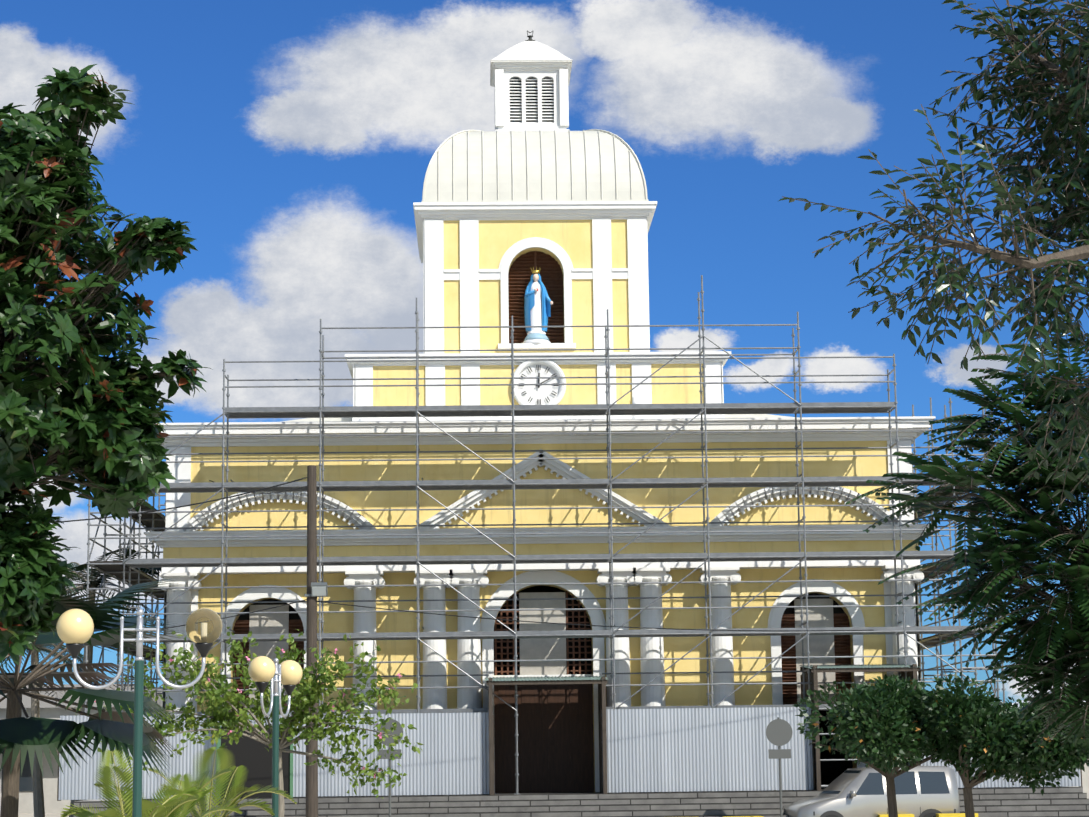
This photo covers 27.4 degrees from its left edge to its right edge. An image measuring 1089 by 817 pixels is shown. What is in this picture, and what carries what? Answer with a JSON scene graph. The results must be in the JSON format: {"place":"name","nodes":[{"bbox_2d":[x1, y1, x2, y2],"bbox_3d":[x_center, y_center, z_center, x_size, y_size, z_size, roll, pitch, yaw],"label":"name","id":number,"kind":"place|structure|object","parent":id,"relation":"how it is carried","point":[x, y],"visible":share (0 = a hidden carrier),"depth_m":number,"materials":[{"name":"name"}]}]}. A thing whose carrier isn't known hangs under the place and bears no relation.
{"place":"outdoors","nodes":[
{"label":"outdoors","id":0,"kind":"place"},
{"bbox_2d":[18,813,68,816],"bbox_3d":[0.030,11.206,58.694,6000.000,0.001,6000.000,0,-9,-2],"label":"ground","id":1,"kind":"structure","parent":0,"point":[32,814],"depth_m":94.20,"materials":[{"name":"beige concrete"}]},
{"bbox_2d":[0,643,111,816],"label":"palm trunk","id":2,"kind":"object","parent":1,"relation":"on","point":[38,799],"depth_m":70.29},
{"bbox_2d":[0,577,185,816],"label":"fan palm","id":3,"kind":"object","parent":1,"relation":"on","point":[110,727],"depth_m":35.90,"materials":[{"name":"green plant"}]},
{"bbox_2d":[74,799,122,816],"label":"steps","id":4,"kind":"structure","parent":1,"relation":"on","point":[95,803],"depth_m":53.40,"materials":[{"name":"concrete"}]},
{"bbox_2d":[73,609,205,689],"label":"street lamp arms","id":5,"kind":"object","parent":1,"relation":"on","point":[139,639],"visible":1,"depth_m":30.25},
{"bbox_2d":[66,643,83,657],"bbox_3d":[-6.332,3.269,30.150,0.250,0.190,0.244,0,-9,-2],"label":"lamp holder","id":6,"kind":"object","parent":5,"relation":"attached to","point":[74,649],"visible":0.9,"depth_m":30.08,"materials":[{"name":"black plastic"}]},
{"bbox_2d":[56,609,93,643],"bbox_3d":[-6.336,2.953,30.200,0.500,0.500,0.500,0,-9,-2],"label":"globe street lamp","id":7,"kind":"object","parent":6,"relation":"on","point":[74,626],"visible":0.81,"depth_m":30.02,"materials":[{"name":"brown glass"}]},
{"bbox_2d":[195,643,212,656],"bbox_3d":[-4.627,3.283,30.379,0.250,0.190,0.244,0,-9,-2],"label":"lamp holder","id":8,"kind":"object","parent":5,"relation":"attached to","point":[203,649],"visible":0.94,"depth_m":30.31,"materials":[{"name":"black plastic"}]},
{"bbox_2d":[186,608,221,642],"bbox_3d":[-4.631,2.967,30.429,0.500,0.500,0.500,0,-9,-2],"label":"globe street lamp","id":9,"kind":"object","parent":8,"relation":"on","point":[194,636],"visible":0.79,"depth_m":30.57,"materials":[{"name":"beige glass"}]},
{"bbox_2d":[201,623,206,642],"bbox_3d":[-4.630,3.054,30.415,0.086,0.275,0.090,0,-9,-2],"label":"bulb","id":10,"kind":"object","parent":8,"relation":"attached to","point":[203,630],"depth_m":30.38,"materials":[{"name":"white"}]},
{"bbox_2d":[260,658,290,717],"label":"street lamp arms","id":11,"kind":"object","parent":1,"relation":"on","point":[276,686],"visible":0.71,"depth_m":41.49},
{"bbox_2d":[255,682,268,692],"bbox_3d":[-5.138,5.070,40.659,0.250,0.190,0.244,0,-9,-2],"label":"lamp holder","id":12,"kind":"object","parent":11,"relation":"attached to","point":[261,686],"visible":0.94,"depth_m":40.59,"materials":[{"name":"black plastic"}]},
{"bbox_2d":[248,656,275,681],"bbox_3d":[-5.142,4.754,40.709,0.500,0.500,0.500,0,-9,-2],"label":"lamp globe","id":13,"kind":"object","parent":12,"relation":"on","point":[261,668],"visible":0.88,"depth_m":40.53,"materials":[{"name":"beige glass"}]},
{"bbox_2d":[283,685,295,694],"bbox_3d":[-4.828,5.331,42.331,0.250,0.190,0.244,0,-9,-2],"label":"lamp holder","id":14,"kind":"object","parent":11,"relation":"attached to","point":[289,689],"visible":0.96,"depth_m":42.26,"materials":[{"name":"black plastic"}]},
{"bbox_2d":[281,660,302,684],"bbox_3d":[-4.832,5.015,42.380,0.500,0.500,0.500,0,-9,-2],"label":"lamp globe","id":15,"kind":"object","parent":14,"relation":"on","point":[291,672],"visible":0.81,"depth_m":42.20,"materials":[{"name":"beige glass"}]},
{"bbox_2d":[306,465,317,816],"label":"utility pole","id":16,"kind":"object","parent":1,"relation":"on","point":[311,769],"visible":0.84,"depth_m":53.27,"materials":[{"name":"brown wood"}]},
{"bbox_2d":[305,582,327,596],"bbox_3d":[-5.446,4.312,53.289,0.540,0.339,0.296,0,-9,-2],"label":"electrical box","id":17,"kind":"object","parent":16,"relation":"attached to","point":[319,589],"visible":0.98,"depth_m":53.22,"materials":[{"name":"grey metal"}]},
{"bbox_2d":[27,477,873,630],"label":"pole wires","id":18,"kind":"object","parent":16,"relation":"attached to","point":[255,491],"visible":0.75,"depth_m":53.79,"materials":[{"name":"black plastic"}]},
{"bbox_2d":[376,717,402,816],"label":"road sign back","id":19,"kind":"object","parent":1,"relation":"on","point":[389,739],"visible":0.69,"depth_m":52.88,"materials":[{"name":"grey metal"}]},
{"bbox_2d":[144,201,937,791],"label":"white trim","id":20,"kind":"structure","parent":1,"relation":"on","point":[470,273],"depth_m":60.00,"materials":[{"name":"white paint"}]},
{"bbox_2d":[421,129,648,201],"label":"dome roof","id":21,"kind":"structure","parent":20,"relation":"on","point":[530,166],"depth_m":64.18,"materials":[{"name":"metal"}]},
{"bbox_2d":[492,62,569,130],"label":"cupola","id":22,"kind":"object","parent":21,"relation":"on","point":[503,73],"depth_m":66.66,"materials":[{"name":"white paint"}]},
{"bbox_2d":[525,30,534,40],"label":"rooftop finial","id":23,"kind":"object","parent":22,"relation":"on","point":[530,37],"visible":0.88,"depth_m":67.91,"materials":[{"name":"grey metal"}]},
{"bbox_2d":[490,41,571,85],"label":"cupola roof","id":24,"kind":"structure","parent":22,"relation":"on","point":[530,51],"depth_m":66.90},
{"bbox_2d":[509,79,553,122],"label":"louvers","id":25,"kind":"object","parent":22,"relation":"in","point":[531,101],"visible":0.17,"depth_m":66.74,"materials":[{"name":"white wood"}]},
{"bbox_2d":[523,267,552,342],"bbox_3d":[-0.216,-2.913,63.635,0.741,2.261,0.844,3,-10,-24],"label":"virgin mary statue","id":26,"kind":"object","parent":20,"relation":"on","point":[537,305],"visible":0.94,"depth_m":63.51,"materials":[{"name":"white"}]},
{"bbox_2d":[511,360,565,404],"bbox_3d":[-0.159,-0.659,61.697,1.520,1.520,0.160,0,-9,-2],"label":"clock","id":27,"kind":"object","parent":20,"relation":"attached to","point":[541,392],"visible":0.65,"depth_m":61.73,"materials":[{"name":"white paint"}]},
{"bbox_2d":[519,365,558,404],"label":"clock numerals","id":28,"kind":"object","parent":27,"relation":"attached to","point":[539,383],"visible":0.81,"depth_m":61.71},
{"bbox_2d":[486,677,607,794],"bbox_3d":[0.048,8.450,57.821,3.070,2.970,2.590,0,-9,-2],"label":"door frame","id":29,"kind":"object","parent":20,"relation":"on","point":[601,683],"visible":0.83,"depth_m":56.71,"materials":[{"name":"grey metal"}]},
{"bbox_2d":[484,676,608,681],"bbox_3d":[0.040,6.961,57.662,3.170,0.184,1.870,0,-9,-2],"label":"door lintel","id":30,"kind":"structure","parent":29,"relation":"on","point":[559,678],"depth_m":57.67,"materials":[{"name":"metal"}]},
{"bbox_2d":[57,707,1082,800],"bbox_3d":[0.715,8.759,56.823,25.980,2.030,0.080,0,-9,-2],"label":"site fence frame","id":31,"kind":"object","parent":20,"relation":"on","point":[601,763],"visible":0.19,"depth_m":56.80,"materials":[{"name":"grey metal"}]},
{"bbox_2d":[800,664,920,790],"bbox_3d":[8.153,8.270,58.059,2.750,3.190,2.630,0,-9,-2],"label":"door frame","id":32,"kind":"object","parent":20,"relation":"on","point":[912,673],"visible":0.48,"depth_m":56.99,"materials":[{"name":"brown metal"}]},
{"bbox_2d":[800,664,918,668],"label":"canopy roof","id":33,"kind":"structure","parent":32,"relation":"on","point":[862,666],"depth_m":57.89,"materials":[{"name":"grey metal"}]},
{"bbox_2d":[84,275,1011,796],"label":"scaffold tubes","id":34,"kind":"object","parent":1,"relation":"on","point":[974,669],"visible":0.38,"depth_m":58.40},
{"bbox_2d":[89,485,977,660],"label":"scaffold boards","id":35,"kind":"object","parent":34,"relation":"on","point":[157,523],"visible":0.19,"depth_m":62.92,"materials":[{"name":"grey wood"}]},
{"bbox_2d":[125,402,1000,714],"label":"planks","id":36,"kind":"object","parent":34,"relation":"on","point":[529,410],"visible":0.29,"depth_m":58.22,"materials":[{"name":"grey wood"}]},
{"bbox_2d":[766,717,792,816],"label":"road sign back","id":37,"kind":"object","parent":1,"relation":"on","point":[779,732],"visible":1,"depth_m":53.56,"materials":[{"name":"grey metal"}]},
{"bbox_2d":[722,813,977,816],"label":"yellow kerb blocks","id":38,"kind":"structure","parent":1,"relation":"on","point":[937,815],"depth_m":54.19,"materials":[{"name":"yellow concrete"}]},
{"bbox_2d":[813,710,954,816],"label":"clipped tree branches","id":39,"kind":"object","parent":1,"relation":"on","point":[891,797],"visible":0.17,"depth_m":41.86,"materials":[{"name":"brown plant"}]},
{"bbox_2d":[792,672,1004,774],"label":"clipped tree leaves","id":40,"kind":"object","parent":39,"relation":"on","point":[903,723],"visible":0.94,"depth_m":40.70,"materials":[{"name":"green plant"}]},
{"bbox_2d":[813,770,955,816],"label":"car glass trim","id":41,"kind":"structure","parent":1,"relation":"on","point":[930,783],"depth_m":54.71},
{"bbox_2d":[949,729,1059,816],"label":"clipped tree branches","id":42,"kind":"object","parent":1,"relation":"on","point":[968,784],"visible":0.38,"depth_m":40.82,"materials":[{"name":"brown plant"}]},
{"bbox_2d":[928,694,1088,795],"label":"clipped tree leaves","id":43,"kind":"object","parent":42,"relation":"on","point":[1011,741],"visible":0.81,"depth_m":39.92,"materials":[{"name":"green plant"}]},
{"bbox_2d":[0,64,213,664],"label":"almond tree","id":44,"kind":"object","parent":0,"point":[93,432],"depth_m":32.05,"materials":[{"name":"green plant"}]},
{"bbox_2d":[62,548,163,816],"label":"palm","id":45,"kind":"object","parent":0,"point":[80,568],"depth_m":64.96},
{"bbox_2d":[132,660,143,816],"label":"lamp post","id":46,"kind":"object","parent":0,"point":[138,738],"visible":1,"depth_m":30.04,"materials":[{"name":"metal"}]},
{"bbox_2d":[60,747,296,816],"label":"areca palm","id":47,"kind":"object","parent":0,"point":[149,807],"depth_m":35.34,"materials":[{"name":"green plant"}]},
{"bbox_2d":[76,627,423,816],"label":"flowering tree","id":48,"kind":"object","parent":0,"point":[217,710],"depth_m":45.29,"materials":[{"name":"green plant"}]},
{"bbox_2d":[216,725,292,798],"bbox_3d":[-7.318,8.908,56.525,1.940,1.850,0.110,0,-9,-2],"label":"door frame","id":49,"kind":"object","parent":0,"point":[218,744],"visible":0.36,"depth_m":56.46,"materials":[{"name":"metal"}]},
{"bbox_2d":[272,696,278,816],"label":"lamp post","id":50,"kind":"object","parent":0,"point":[275,754],"visible":0.88,"depth_m":41.26,"materials":[{"name":"metal"}]},
{"bbox_2d":[166,422,912,435],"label":"roof","id":51,"kind":"structure","parent":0,"point":[532,428],"depth_m":59.89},
{"bbox_2d":[163,220,917,791],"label":"yellow church walls","id":52,"kind":"structure","parent":0,"point":[499,238],"depth_m":60.01,"materials":[{"name":"yellow paint"}]},
{"bbox_2d":[282,414,789,421],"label":"roof","id":53,"kind":"structure","parent":52,"relation":"on","point":[726,416],"depth_m":62.20,"materials":[{"name":"white paint"}]},
{"bbox_2d":[232,251,851,710],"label":"louvered shutters","id":54,"kind":"object","parent":52,"relation":"in","point":[522,267],"visible":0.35,"depth_m":60.03,"materials":[{"name":"brown wood"}]},
{"bbox_2d":[249,592,835,709],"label":"window panels","id":55,"kind":"object","parent":52,"relation":"in","point":[551,648],"visible":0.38,"depth_m":59.84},
{"bbox_2d":[158,565,923,753],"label":"columns","id":56,"kind":"structure","parent":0,"point":[470,649],"depth_m":59.03,"materials":[{"name":"white paint"}]},
{"bbox_2d":[494,684,593,792],"bbox_3d":[-0.017,8.729,59.577,2.660,2.970,0.130,0,-9,-2],"label":"church door","id":57,"kind":"structure","parent":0,"point":[555,741],"depth_m":59.52,"materials":[{"name":"brown wood"}]},
{"bbox_2d":[0,707,1088,812],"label":"houses","id":58,"kind":"structure","parent":0,"point":[52,804],"depth_m":97.73,"materials":[{"name":"grey paint"}]},
{"bbox_2d":[2,748,32,790],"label":"house windows","id":59,"kind":"structure","parent":58,"relation":"attached to","point":[25,781],"depth_m":97.74,"materials":[{"name":"grey"}]},
{"bbox_2d":[0,684,162,708],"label":"house roofs","id":60,"kind":"structure","parent":58,"relation":"on","point":[26,701],"depth_m":97.97,"materials":[{"name":"grey"}]},
{"bbox_2d":[0,0,1088,702],"label":"sky","id":61,"kind":"structure","parent":0,"point":[295,141],"materials":[{"name":"blue"}]},
{"bbox_2d":[237,586,852,788],"bbox_3d":[-0.081,8.142,61.558,18.600,6.950,3.700,0,-9,-2],"label":"dark church interior","id":62,"kind":"object","parent":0,"point":[831,771],"visible":0.02,"depth_m":63.30,"materials":[{"name":"brown wood"}]},
{"bbox_2d":[58,707,1080,799],"bbox_3d":[0.717,8.694,56.763,25.900,2.100,0.032,0,-9,-2],"label":"corrugated fence","id":63,"kind":"object","parent":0,"point":[686,749],"visible":0.5,"depth_m":56.74,"materials":[{"name":"grey metal"}]},
{"bbox_2d":[220,726,289,798],"bbox_3d":[-7.331,9.087,57.494,1.750,1.800,1.980,0,-9,-2],"label":"doorway","id":64,"kind":"structure","parent":63,"relation":"in","point":[253,757],"depth_m":56.51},
{"bbox_2d":[123,786,1088,816],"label":"church steps","id":65,"kind":"structure","parent":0,"point":[1062,801],"depth_m":55.62,"materials":[{"name":"grey stone"}]},
{"bbox_2d":[783,766,959,816],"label":"car body","id":66,"kind":"object","parent":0,"point":[853,804],"visible":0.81,"depth_m":54.59,"materials":[{"name":"silver metal"}]},
{"bbox_2d":[779,0,1088,539],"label":"tree","id":67,"kind":"object","parent":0,"point":[1039,115],"depth_m":15.34,"materials":[{"name":"green plant"}]},
{"bbox_2d":[845,316,1088,748],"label":"tree fern","id":68,"kind":"object","parent":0,"point":[1079,596],"depth_m":21.54,"materials":[{"name":"green plant"}]}
]}

